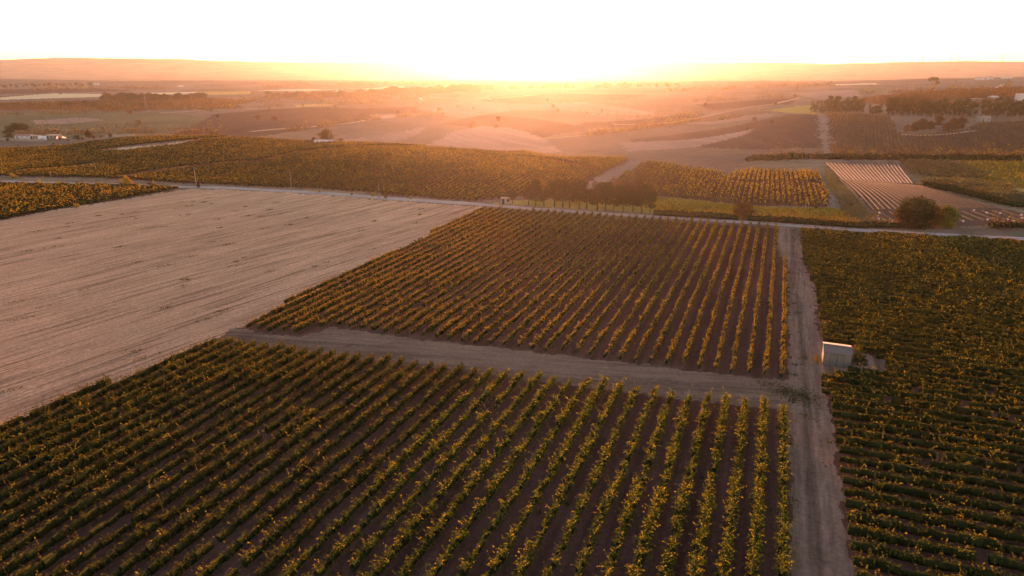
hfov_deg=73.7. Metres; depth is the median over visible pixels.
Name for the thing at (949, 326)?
vine row
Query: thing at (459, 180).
vine row
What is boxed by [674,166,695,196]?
vine row
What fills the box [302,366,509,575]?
vine row
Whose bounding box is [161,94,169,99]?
bushy tree
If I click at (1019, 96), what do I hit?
white house
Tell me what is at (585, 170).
vine row
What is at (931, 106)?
pine tree
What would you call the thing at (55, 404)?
vine row
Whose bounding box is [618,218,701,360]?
vine row
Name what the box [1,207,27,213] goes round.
vine row
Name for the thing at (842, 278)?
vine row
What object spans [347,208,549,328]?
vine row
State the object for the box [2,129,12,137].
bushy tree
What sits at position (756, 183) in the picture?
vine row
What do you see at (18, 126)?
stone pine
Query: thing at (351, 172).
vine row
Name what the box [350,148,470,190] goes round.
vine row
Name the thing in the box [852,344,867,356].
bush
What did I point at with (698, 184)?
vine row
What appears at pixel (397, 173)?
vine row
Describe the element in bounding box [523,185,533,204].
pine tree
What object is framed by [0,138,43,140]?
stone wall
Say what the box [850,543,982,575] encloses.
vine row
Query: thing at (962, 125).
bushy tree
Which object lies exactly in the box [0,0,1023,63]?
sky
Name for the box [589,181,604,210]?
pine tree
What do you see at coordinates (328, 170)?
vine row
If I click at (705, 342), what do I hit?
vine row
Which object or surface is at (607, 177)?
pale lane
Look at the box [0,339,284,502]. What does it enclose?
vine row
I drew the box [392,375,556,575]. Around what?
vine row
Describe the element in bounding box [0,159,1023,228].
verge
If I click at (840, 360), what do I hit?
door
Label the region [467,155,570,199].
vine row
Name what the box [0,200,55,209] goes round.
vine row
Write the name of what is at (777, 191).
vine row
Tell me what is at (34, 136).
farm shed
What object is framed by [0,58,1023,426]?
ground
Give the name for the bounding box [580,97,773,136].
hedge
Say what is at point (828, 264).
vine row
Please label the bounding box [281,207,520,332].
vine row
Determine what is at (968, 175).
olive tree
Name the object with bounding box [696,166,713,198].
vine row
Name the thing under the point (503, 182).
vine row
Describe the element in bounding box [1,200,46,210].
vine row
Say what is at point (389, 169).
vine row
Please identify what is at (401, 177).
vine row
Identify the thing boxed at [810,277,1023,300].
vine row
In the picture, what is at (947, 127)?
bushy tree
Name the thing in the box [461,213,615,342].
vine row
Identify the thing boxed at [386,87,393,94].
bushy tree
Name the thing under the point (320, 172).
vine row
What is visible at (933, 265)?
vine row
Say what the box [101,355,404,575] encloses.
vine row
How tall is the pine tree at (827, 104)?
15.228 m
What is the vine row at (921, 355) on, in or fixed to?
on the vineyard soil at (552, 537)
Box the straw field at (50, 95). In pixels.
[0,83,875,99]
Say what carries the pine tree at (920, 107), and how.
on the ground at (254, 76)
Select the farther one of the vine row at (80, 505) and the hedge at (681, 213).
the hedge at (681, 213)
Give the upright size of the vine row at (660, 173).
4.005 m
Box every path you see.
[20,138,205,169]
[164,101,369,112]
[217,327,790,409]
[252,115,394,131]
[432,95,532,98]
[534,126,664,139]
[613,98,798,124]
[901,130,976,134]
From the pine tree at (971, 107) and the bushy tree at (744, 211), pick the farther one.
the pine tree at (971, 107)
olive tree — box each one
[926,171,936,176]
[963,174,973,177]
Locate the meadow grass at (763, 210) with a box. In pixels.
[653,197,861,222]
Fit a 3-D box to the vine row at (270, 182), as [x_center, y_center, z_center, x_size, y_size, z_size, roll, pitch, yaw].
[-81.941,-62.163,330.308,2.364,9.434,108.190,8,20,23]
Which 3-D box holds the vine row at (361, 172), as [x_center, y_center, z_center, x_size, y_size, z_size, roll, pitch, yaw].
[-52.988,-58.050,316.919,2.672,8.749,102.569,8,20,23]
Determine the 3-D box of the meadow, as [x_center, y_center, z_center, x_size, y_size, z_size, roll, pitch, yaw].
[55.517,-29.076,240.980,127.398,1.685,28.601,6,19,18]
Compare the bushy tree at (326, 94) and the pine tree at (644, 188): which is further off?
the bushy tree at (326, 94)
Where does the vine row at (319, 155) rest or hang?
on the vineyard soil at (552, 537)
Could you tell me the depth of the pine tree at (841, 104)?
645.28 m
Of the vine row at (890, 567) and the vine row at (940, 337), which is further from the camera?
the vine row at (940, 337)
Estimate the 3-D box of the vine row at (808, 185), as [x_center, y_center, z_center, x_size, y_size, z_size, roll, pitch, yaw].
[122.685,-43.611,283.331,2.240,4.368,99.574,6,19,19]
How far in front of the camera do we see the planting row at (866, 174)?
326.05 m
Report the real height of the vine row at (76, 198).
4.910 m
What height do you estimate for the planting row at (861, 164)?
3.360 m
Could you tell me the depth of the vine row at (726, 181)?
265.02 m
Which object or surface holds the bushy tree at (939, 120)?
on the scrub ground at (711, 159)
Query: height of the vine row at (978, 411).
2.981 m
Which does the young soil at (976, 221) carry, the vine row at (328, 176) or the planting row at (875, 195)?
the planting row at (875, 195)
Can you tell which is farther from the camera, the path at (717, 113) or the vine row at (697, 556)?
the path at (717, 113)
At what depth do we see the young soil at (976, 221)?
250.92 m
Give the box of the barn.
[976,116,991,121]
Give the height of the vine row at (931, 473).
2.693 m
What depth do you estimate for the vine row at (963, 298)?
141.72 m
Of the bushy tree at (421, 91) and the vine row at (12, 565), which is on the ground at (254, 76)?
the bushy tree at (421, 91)
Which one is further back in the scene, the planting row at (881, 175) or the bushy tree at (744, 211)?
the planting row at (881, 175)
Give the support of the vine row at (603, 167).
on the vineyard soil at (552, 537)
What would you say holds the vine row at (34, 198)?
on the vineyard soil at (552, 537)
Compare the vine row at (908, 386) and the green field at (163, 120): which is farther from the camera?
the green field at (163, 120)
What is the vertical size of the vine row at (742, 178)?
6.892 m
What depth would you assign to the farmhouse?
559.58 m
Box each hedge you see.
[0,81,226,91]
[1,99,140,115]
[11,104,229,134]
[198,91,384,110]
[240,82,429,101]
[265,74,459,87]
[281,104,445,131]
[574,102,755,118]
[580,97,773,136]
[650,193,739,221]
[664,73,836,91]
[687,83,799,101]
[744,119,1023,161]
[744,197,903,228]
[861,78,1012,92]
[922,166,1023,207]
[979,210,1023,229]
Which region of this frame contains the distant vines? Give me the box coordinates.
[0,112,1023,188]
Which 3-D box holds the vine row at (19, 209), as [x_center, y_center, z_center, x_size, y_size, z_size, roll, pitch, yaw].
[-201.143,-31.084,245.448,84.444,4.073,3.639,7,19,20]
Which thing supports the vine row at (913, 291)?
on the vineyard soil at (552, 537)
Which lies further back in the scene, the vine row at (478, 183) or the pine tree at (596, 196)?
the vine row at (478, 183)
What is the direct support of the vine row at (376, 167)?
on the vineyard soil at (552, 537)
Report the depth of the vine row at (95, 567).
78.99 m
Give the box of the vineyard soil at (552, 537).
[0,137,1023,575]
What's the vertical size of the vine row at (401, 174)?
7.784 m
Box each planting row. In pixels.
[826,162,844,179]
[830,162,847,179]
[833,162,851,179]
[837,162,854,179]
[840,179,867,208]
[841,162,859,180]
[844,162,862,180]
[844,180,873,208]
[848,162,866,180]
[848,180,878,207]
[851,162,869,181]
[851,180,884,208]
[854,180,890,208]
[855,162,872,180]
[858,180,896,208]
[859,162,876,181]
[862,162,879,181]
[863,181,899,206]
[866,162,884,181]
[866,181,905,206]
[869,181,913,208]
[870,162,887,181]
[873,181,916,206]
[874,162,891,181]
[877,162,894,182]
[881,162,898,182]
[884,162,902,182]
[888,162,905,182]
[889,183,940,207]
[892,162,910,183]
[892,183,946,207]
[895,161,912,182]
[895,183,951,206]
[899,183,959,207]
[904,184,964,207]
[907,184,971,207]
[910,184,977,207]
[916,185,982,207]
[918,185,989,207]
[921,185,994,207]
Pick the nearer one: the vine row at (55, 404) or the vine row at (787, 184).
the vine row at (55, 404)
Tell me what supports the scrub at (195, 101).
on the ground at (254, 76)
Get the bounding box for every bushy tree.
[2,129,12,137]
[84,130,91,137]
[101,93,111,99]
[119,176,130,184]
[124,93,136,99]
[151,93,163,99]
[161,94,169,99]
[283,92,289,97]
[318,128,333,139]
[323,91,331,96]
[336,90,345,96]
[354,89,365,95]
[365,88,374,95]
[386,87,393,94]
[395,88,403,94]
[401,88,411,94]
[408,87,417,93]
[418,87,424,93]
[424,86,437,93]
[435,85,443,92]
[447,83,458,92]
[458,84,471,90]
[472,84,479,91]
[732,202,756,219]
[892,207,917,228]
[897,195,937,229]
[898,93,906,100]
[903,124,910,131]
[907,92,919,102]
[910,122,921,131]
[915,118,929,129]
[917,205,945,227]
[926,121,935,129]
[934,116,945,124]
[935,203,961,228]
[942,122,952,131]
[949,117,959,130]
[955,116,968,128]
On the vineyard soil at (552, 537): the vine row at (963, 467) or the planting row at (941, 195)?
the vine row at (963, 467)
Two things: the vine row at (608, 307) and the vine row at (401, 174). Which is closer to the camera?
the vine row at (608, 307)
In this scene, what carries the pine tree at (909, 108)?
on the ground at (254, 76)
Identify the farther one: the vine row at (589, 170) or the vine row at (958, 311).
the vine row at (589, 170)
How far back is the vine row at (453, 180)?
283.71 m
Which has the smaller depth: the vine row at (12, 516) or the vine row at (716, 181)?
the vine row at (12, 516)
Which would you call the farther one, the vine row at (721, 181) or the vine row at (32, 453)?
the vine row at (721, 181)
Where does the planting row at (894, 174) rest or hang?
on the young soil at (976, 221)
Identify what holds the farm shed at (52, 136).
on the ground at (254, 76)
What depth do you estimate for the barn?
566.24 m
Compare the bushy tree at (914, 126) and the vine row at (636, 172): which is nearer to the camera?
the vine row at (636, 172)
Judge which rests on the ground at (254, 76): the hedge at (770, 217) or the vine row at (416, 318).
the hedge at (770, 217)
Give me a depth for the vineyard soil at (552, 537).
87.95 m
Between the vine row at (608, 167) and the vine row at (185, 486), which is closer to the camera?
the vine row at (185, 486)
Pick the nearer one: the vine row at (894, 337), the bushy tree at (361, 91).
the vine row at (894, 337)
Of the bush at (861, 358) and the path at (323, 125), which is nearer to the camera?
the bush at (861, 358)
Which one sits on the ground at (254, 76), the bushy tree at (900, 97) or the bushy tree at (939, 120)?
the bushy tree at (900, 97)
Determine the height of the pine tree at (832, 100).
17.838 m
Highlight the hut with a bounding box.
[314,140,333,142]
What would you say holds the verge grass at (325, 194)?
on the verge
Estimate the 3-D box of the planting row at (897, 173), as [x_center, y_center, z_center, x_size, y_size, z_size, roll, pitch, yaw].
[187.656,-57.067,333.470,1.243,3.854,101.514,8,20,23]
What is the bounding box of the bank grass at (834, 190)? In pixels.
[826,165,878,221]
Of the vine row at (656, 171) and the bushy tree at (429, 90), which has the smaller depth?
the vine row at (656, 171)
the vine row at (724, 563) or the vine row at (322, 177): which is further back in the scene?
the vine row at (322, 177)
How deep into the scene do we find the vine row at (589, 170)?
299.43 m
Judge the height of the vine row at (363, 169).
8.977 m
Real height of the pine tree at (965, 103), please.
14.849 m
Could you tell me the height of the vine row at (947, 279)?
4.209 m
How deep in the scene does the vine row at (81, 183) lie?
282.93 m
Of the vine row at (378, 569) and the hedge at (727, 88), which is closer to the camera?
the vine row at (378, 569)
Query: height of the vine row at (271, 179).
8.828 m
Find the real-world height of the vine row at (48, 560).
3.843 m
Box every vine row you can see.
[0,179,127,198]
[0,180,138,194]
[0,184,114,198]
[0,185,122,198]
[0,186,102,202]
[0,186,108,199]
[0,189,89,203]
[0,189,96,201]
[0,191,73,205]
[0,193,81,204]
[0,197,62,207]
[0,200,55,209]
[0,202,39,211]
[0,204,35,213]
[0,208,20,215]
[0,212,12,216]
[0,335,234,453]
[0,336,219,443]
[0,337,244,464]
[0,338,256,476]
[0,339,269,491]
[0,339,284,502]
[0,343,296,515]
[0,344,325,547]
[0,345,307,531]
[0,347,335,561]
[0,352,348,575]
[0,373,112,433]
[1,198,68,207]
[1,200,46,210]
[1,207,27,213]
[2,181,133,195]
[4,351,360,575]
[15,180,145,193]
[34,176,151,193]
[35,353,374,575]
[58,180,157,191]
[64,349,393,575]
[75,181,161,191]
[92,179,168,190]
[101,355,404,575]
[118,176,173,190]
[132,359,418,575]
[149,180,178,189]
[163,358,434,575]
[191,362,447,575]
[222,140,376,184]
[224,358,464,575]
[231,141,378,183]
[234,142,382,184]
[238,142,386,185]
[244,142,388,184]
[244,206,500,328]
[247,364,478,575]
[248,142,392,185]
[252,143,394,185]
[257,207,506,330]
[258,143,398,185]
[262,142,401,185]
[266,143,403,186]
[267,207,513,332]
[272,143,408,185]
[277,144,413,186]
[279,366,493,575]
[281,143,416,186]
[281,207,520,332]
[283,206,492,303]
[287,144,420,186]
[291,208,526,333]
[292,144,424,186]
[296,144,418,187]
[299,145,422,187]
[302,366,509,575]
[305,145,426,187]
[310,145,431,187]
[314,146,436,187]
[318,147,439,188]
[318,208,534,328]
[323,146,444,188]
[327,145,451,189]
[331,148,454,189]
[336,209,541,325]
[337,147,460,189]
[337,369,525,575]
[341,147,462,189]
[346,147,465,190]
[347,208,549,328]
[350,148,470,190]
[357,149,476,190]
[357,354,545,575]
[359,209,555,329]
[362,148,483,190]
[367,149,484,191]
[370,210,563,330]
[372,148,491,191]
[376,149,495,192]
[380,149,505,193]
[383,211,570,332]
[387,150,582,193]
[392,148,524,193]
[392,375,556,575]
[395,208,578,335]
[397,149,584,194]
[402,149,532,194]
[407,150,534,195]
[409,212,585,335]
[414,151,540,195]
[419,151,545,195]
[422,211,593,336]
[423,152,544,196]
[424,375,571,575]
[429,153,547,196]
[430,206,486,232]
[435,152,551,197]
[436,211,601,338]
[440,155,549,198]
[445,155,552,199]
[446,213,607,339]
[451,155,553,199]
[455,376,592,575]
[458,154,554,198]
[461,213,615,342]
[462,155,560,199]
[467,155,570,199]
[472,213,622,344]
[475,154,570,199]
[481,373,608,575]
[483,155,572,199]
[489,214,629,344]
[490,155,581,198]
[498,156,579,197]
[502,213,639,346]
[506,156,583,196]
[511,376,626,575]
[516,155,595,196]
[517,214,645,348]
[522,156,600,195]
[529,216,653,350]
[539,377,639,575]
[540,156,599,187]
[542,153,611,189]
[543,216,661,351]
[547,155,610,188]
[560,216,669,352]
[561,155,620,183]
[569,154,623,182]
[571,384,659,575]
[573,157,624,184]
[574,216,677,355]
[588,217,685,356]
[593,155,627,176]
[593,384,675,575]
[603,218,693,358]
[612,170,628,186]
[616,161,642,185]
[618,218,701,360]
[621,160,649,187]
[624,385,692,575]
[627,160,654,186]
[631,159,657,189]
[633,220,709,363]
[635,161,662,189]
[640,162,666,187]
[649,161,670,184]
[649,221,717,363]
[650,162,674,191]
[655,164,678,192]
[656,387,713,575]
[659,165,682,195]
[665,165,686,194]
[665,219,725,365]
[670,166,690,195]
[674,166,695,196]
[680,166,699,196]
[681,221,734,364]
[684,386,731,575]
[686,166,704,197]
[691,167,709,197]
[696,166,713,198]
[696,219,743,369]
[703,169,717,199]
[708,170,721,199]
[711,396,750,575]
[713,174,725,199]
[713,222,751,370]
[719,173,729,201]
[724,169,738,201]
[728,221,760,374]
[730,169,743,201]
[736,168,747,202]
[741,167,752,202]
[741,389,771,575]
[746,222,769,375]
[748,167,755,201]
[753,167,761,203]
[759,168,764,203]
[761,223,777,377]
[764,168,769,204]
[770,168,773,204]
[770,398,795,575]
[775,169,779,204]
[778,255,787,378]
[780,168,784,204]
[784,168,791,204]
[789,169,797,204]
[793,170,803,204]
[797,168,809,205]
[800,226,1023,247]
[800,234,1023,253]
[801,169,815,204]
[801,225,1023,244]
[801,228,1022,248]
[801,233,1023,250]
[801,235,1023,256]
[801,240,1021,259]
[801,244,1023,264]
[802,227,1023,258]
[802,233,1023,252]
[802,244,1023,262]
[802,245,1023,266]
[802,249,1023,269]
[803,251,1023,271]
[803,252,1023,276]
[803,253,1023,273]
[803,259,1023,279]
[804,251,1023,282]
[806,169,820,205]
[808,263,1023,284]
[808,263,1023,287]
[809,267,1023,289]
[809,268,1023,292]
[809,272,1023,294]
[810,169,827,205]
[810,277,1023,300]
[814,279,1023,302]
[814,283,1023,310]
[815,169,828,195]
[816,282,1023,306]
[816,289,1023,312]
[816,291,1023,316]
[816,297,1023,324]
[817,295,1023,320]
[818,305,1023,331]
[819,302,1023,328]
[819,306,1023,336]
[819,312,1023,340]
[819,327,1023,360]
[819,360,1023,406]
[820,319,1023,350]
[820,324,1023,354]
[820,375,1023,416]
[821,380,1023,422]
[822,332,1023,365]
[826,316,1023,344]
[828,394,1023,437]
[830,400,1023,445]
[831,388,1023,428]
[832,366,1023,401]
[834,417,1023,454]
[834,422,1023,466]
[835,432,1023,472]
[838,440,1023,483]
[838,453,1023,493]
[839,463,1023,507]
[839,484,1023,531]
[840,466,1023,518]
[844,493,1023,545]
[845,501,1023,556]
[846,515,1023,573]
[846,535,1023,575]
[848,362,1023,394]
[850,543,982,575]
[852,561,953,575]
[855,339,1023,369]
[874,225,1022,243]
[875,349,1023,376]
[884,345,1023,382]
[887,356,1023,388]
[954,233,1023,242]
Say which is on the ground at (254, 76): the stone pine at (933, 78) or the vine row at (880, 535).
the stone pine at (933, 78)
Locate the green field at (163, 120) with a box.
[0,87,1023,221]
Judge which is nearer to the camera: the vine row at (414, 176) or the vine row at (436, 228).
the vine row at (436, 228)
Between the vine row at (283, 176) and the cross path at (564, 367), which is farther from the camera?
the vine row at (283, 176)
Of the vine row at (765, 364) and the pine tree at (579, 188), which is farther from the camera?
the pine tree at (579, 188)
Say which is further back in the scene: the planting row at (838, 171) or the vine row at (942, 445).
the planting row at (838, 171)
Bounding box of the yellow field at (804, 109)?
[200,91,1023,191]
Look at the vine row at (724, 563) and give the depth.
73.43 m
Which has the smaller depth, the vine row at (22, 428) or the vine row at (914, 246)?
the vine row at (22, 428)
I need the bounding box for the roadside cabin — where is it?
[500,197,510,203]
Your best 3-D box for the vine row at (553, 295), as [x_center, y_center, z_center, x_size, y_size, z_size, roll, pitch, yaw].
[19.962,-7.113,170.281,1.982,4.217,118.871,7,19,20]
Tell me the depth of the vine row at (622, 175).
279.40 m
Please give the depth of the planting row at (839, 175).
322.32 m
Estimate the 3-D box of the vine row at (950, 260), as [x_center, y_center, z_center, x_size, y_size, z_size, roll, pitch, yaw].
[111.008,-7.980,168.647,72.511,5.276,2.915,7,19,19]
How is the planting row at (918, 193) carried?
on the young soil at (976, 221)
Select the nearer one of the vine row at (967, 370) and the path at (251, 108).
the vine row at (967, 370)
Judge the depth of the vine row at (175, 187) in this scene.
283.29 m
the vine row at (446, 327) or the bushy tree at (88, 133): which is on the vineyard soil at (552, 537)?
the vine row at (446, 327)
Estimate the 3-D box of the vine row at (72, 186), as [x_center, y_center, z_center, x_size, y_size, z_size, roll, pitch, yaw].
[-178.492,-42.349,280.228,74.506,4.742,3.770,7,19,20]
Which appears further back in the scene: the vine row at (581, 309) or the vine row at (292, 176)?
the vine row at (292, 176)
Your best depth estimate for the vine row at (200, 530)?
77.15 m
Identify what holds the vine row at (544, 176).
on the vineyard soil at (552, 537)
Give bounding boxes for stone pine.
[4,122,29,133]
[927,77,938,83]
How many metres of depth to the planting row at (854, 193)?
262.98 m
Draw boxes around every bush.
[8,173,18,178]
[851,353,868,365]
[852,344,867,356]
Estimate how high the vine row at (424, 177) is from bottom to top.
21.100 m
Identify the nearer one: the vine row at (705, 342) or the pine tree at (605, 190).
the vine row at (705, 342)
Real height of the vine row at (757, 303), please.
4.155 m
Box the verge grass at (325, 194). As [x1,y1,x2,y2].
[182,187,478,205]
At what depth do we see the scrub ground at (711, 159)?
455.91 m
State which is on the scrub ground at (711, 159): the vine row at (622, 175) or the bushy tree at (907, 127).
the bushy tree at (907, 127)
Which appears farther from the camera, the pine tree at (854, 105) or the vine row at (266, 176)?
the pine tree at (854, 105)
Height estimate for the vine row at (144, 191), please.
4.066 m
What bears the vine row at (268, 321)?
on the vineyard soil at (552, 537)
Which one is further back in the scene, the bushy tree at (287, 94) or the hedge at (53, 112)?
the bushy tree at (287, 94)
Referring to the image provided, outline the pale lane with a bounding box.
[587,114,940,206]
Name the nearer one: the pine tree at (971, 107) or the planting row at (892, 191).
the planting row at (892, 191)
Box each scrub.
[0,97,255,110]
[853,86,1023,109]
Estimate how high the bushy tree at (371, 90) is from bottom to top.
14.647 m
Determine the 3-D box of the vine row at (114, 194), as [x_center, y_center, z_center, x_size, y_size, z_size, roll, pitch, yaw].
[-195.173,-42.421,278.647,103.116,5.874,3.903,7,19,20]
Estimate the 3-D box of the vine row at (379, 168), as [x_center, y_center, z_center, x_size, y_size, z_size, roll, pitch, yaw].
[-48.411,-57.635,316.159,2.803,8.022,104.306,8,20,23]
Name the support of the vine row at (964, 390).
on the vineyard soil at (552, 537)
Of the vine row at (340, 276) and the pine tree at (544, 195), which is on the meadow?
the pine tree at (544, 195)
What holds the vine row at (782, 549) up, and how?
on the vineyard soil at (552, 537)
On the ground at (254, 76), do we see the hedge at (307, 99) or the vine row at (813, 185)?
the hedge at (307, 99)
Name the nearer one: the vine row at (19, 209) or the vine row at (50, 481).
the vine row at (50, 481)
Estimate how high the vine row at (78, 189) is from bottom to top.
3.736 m
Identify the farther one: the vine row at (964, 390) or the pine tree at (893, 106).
the pine tree at (893, 106)
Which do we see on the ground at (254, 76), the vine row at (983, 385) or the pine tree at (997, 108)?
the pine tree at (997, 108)
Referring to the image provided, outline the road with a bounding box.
[0,180,1023,239]
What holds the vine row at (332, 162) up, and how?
on the vineyard soil at (552, 537)
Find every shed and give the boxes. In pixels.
[30,135,41,138]
[45,134,61,138]
[822,342,852,367]
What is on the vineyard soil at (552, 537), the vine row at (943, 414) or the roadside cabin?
the vine row at (943, 414)
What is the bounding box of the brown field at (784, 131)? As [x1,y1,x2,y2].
[0,88,1023,154]
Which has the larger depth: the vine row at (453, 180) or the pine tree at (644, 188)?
the vine row at (453, 180)
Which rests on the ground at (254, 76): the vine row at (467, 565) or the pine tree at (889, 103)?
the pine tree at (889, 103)
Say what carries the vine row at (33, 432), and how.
on the vineyard soil at (552, 537)
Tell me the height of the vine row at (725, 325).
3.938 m
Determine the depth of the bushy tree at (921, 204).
205.90 m
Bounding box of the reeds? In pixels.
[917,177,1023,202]
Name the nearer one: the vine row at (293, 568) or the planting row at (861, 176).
the vine row at (293, 568)
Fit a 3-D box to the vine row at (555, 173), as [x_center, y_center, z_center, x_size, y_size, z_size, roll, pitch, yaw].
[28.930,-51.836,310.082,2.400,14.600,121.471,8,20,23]
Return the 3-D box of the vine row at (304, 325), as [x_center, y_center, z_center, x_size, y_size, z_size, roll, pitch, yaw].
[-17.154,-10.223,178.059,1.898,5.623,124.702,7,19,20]
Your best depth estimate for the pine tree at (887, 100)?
632.92 m
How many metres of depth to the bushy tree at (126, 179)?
287.19 m
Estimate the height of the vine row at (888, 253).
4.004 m
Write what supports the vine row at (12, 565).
on the vineyard soil at (552, 537)
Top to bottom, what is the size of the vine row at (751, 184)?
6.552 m
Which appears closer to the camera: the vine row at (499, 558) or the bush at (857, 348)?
the vine row at (499, 558)
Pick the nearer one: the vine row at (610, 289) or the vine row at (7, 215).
the vine row at (610, 289)
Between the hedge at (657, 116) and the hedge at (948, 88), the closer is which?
the hedge at (657, 116)
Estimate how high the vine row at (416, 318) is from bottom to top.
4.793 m
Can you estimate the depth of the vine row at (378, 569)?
74.98 m
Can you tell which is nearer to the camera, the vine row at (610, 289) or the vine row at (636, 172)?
the vine row at (610, 289)
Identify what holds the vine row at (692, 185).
on the vineyard soil at (552, 537)
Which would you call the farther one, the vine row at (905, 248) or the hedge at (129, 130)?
the hedge at (129, 130)
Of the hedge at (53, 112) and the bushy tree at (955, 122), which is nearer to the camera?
the bushy tree at (955, 122)
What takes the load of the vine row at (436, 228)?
on the vineyard soil at (552, 537)
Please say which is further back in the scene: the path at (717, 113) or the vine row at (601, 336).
the path at (717, 113)
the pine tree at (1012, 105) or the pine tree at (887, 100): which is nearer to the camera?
the pine tree at (1012, 105)
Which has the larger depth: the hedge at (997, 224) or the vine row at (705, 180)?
the vine row at (705, 180)
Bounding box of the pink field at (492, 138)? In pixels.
[30,89,861,152]
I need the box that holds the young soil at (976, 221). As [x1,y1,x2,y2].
[820,162,1023,226]
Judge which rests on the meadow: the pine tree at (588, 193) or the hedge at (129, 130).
the pine tree at (588, 193)
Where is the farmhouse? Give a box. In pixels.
[14,134,32,138]
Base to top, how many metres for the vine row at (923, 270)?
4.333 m
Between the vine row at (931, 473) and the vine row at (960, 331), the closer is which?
the vine row at (931, 473)
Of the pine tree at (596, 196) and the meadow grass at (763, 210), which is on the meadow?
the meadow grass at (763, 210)
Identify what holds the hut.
on the vineyard soil at (552, 537)
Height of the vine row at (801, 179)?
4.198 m
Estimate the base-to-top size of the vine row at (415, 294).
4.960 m
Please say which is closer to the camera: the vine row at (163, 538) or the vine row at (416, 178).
the vine row at (163, 538)
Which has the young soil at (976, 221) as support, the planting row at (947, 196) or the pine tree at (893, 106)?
the planting row at (947, 196)
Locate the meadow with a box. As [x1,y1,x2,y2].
[490,198,874,228]
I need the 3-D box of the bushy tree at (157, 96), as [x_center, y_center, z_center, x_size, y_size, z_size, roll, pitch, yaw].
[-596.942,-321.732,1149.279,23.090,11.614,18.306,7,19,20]
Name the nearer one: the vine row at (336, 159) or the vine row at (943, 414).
the vine row at (943, 414)
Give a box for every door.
[829,354,836,366]
[836,355,843,367]
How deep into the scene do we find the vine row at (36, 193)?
261.73 m
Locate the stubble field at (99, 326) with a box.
[0,189,483,426]
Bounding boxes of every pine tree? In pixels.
[507,189,516,203]
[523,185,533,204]
[528,179,541,206]
[539,188,551,206]
[548,179,561,206]
[554,179,570,206]
[561,181,575,207]
[571,179,588,208]
[579,187,595,208]
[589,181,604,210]
[596,182,615,210]
[605,186,622,211]
[615,184,632,212]
[627,189,643,211]
[633,183,651,212]
[644,190,657,212]
[824,99,829,112]
[829,97,835,112]
[833,96,841,112]
[839,101,843,114]
[843,96,850,111]
[852,95,857,113]
[858,99,862,113]
[886,97,893,114]
[886,98,892,114]
[891,103,896,115]
[895,99,900,115]
[902,98,908,114]
[905,99,910,115]
[916,100,922,115]
[920,99,925,115]
[929,104,933,115]
[934,101,940,116]
[942,101,947,115]
[952,102,957,117]
[958,99,962,116]
[962,101,968,116]
[968,103,974,117]
[980,100,987,115]
[985,101,990,115]
[994,103,1001,116]
[1000,100,1007,116]
[1009,102,1016,117]
[1012,107,1017,116]
[1018,101,1023,117]
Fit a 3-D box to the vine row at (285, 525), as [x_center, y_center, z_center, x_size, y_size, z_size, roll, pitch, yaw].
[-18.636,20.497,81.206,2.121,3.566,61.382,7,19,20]
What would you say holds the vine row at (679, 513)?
on the vineyard soil at (552, 537)
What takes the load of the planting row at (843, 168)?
on the young soil at (976, 221)
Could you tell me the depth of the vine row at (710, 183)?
271.06 m
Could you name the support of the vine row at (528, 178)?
on the vineyard soil at (552, 537)
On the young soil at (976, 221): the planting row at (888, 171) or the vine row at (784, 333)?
the planting row at (888, 171)
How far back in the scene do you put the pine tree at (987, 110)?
601.70 m
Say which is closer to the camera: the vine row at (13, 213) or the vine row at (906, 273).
the vine row at (906, 273)
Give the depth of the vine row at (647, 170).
288.32 m
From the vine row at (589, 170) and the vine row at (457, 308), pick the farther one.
the vine row at (589, 170)
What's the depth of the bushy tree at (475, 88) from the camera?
1428.36 m
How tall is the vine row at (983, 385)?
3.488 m
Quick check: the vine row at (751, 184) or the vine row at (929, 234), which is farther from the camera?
the vine row at (751, 184)
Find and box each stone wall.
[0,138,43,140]
[56,134,134,138]
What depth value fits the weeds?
100.48 m
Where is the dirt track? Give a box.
[772,225,886,575]
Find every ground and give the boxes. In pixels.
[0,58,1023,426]
[580,117,1022,228]
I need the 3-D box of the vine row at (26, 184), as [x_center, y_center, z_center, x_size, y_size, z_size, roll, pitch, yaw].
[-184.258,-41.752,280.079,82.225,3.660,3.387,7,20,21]
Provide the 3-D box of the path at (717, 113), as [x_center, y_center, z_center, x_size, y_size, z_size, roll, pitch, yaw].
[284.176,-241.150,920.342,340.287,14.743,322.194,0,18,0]
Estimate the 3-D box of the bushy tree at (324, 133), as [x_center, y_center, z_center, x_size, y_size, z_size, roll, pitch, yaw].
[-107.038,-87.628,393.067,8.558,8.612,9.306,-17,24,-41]
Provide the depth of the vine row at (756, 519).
73.64 m
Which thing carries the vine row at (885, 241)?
on the vineyard soil at (552, 537)
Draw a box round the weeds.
[0,197,1013,575]
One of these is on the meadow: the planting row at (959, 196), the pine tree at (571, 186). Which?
the pine tree at (571, 186)
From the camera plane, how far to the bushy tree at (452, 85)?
1434.99 m
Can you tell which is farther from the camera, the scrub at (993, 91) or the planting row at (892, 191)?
the scrub at (993, 91)
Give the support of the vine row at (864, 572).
on the vineyard soil at (552, 537)
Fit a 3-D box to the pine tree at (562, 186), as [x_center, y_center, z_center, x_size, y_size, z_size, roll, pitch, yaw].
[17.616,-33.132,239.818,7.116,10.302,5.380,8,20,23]
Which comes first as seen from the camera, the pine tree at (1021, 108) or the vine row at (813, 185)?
the vine row at (813, 185)
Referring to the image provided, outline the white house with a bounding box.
[1014,93,1023,101]
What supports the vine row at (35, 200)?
on the vineyard soil at (552, 537)

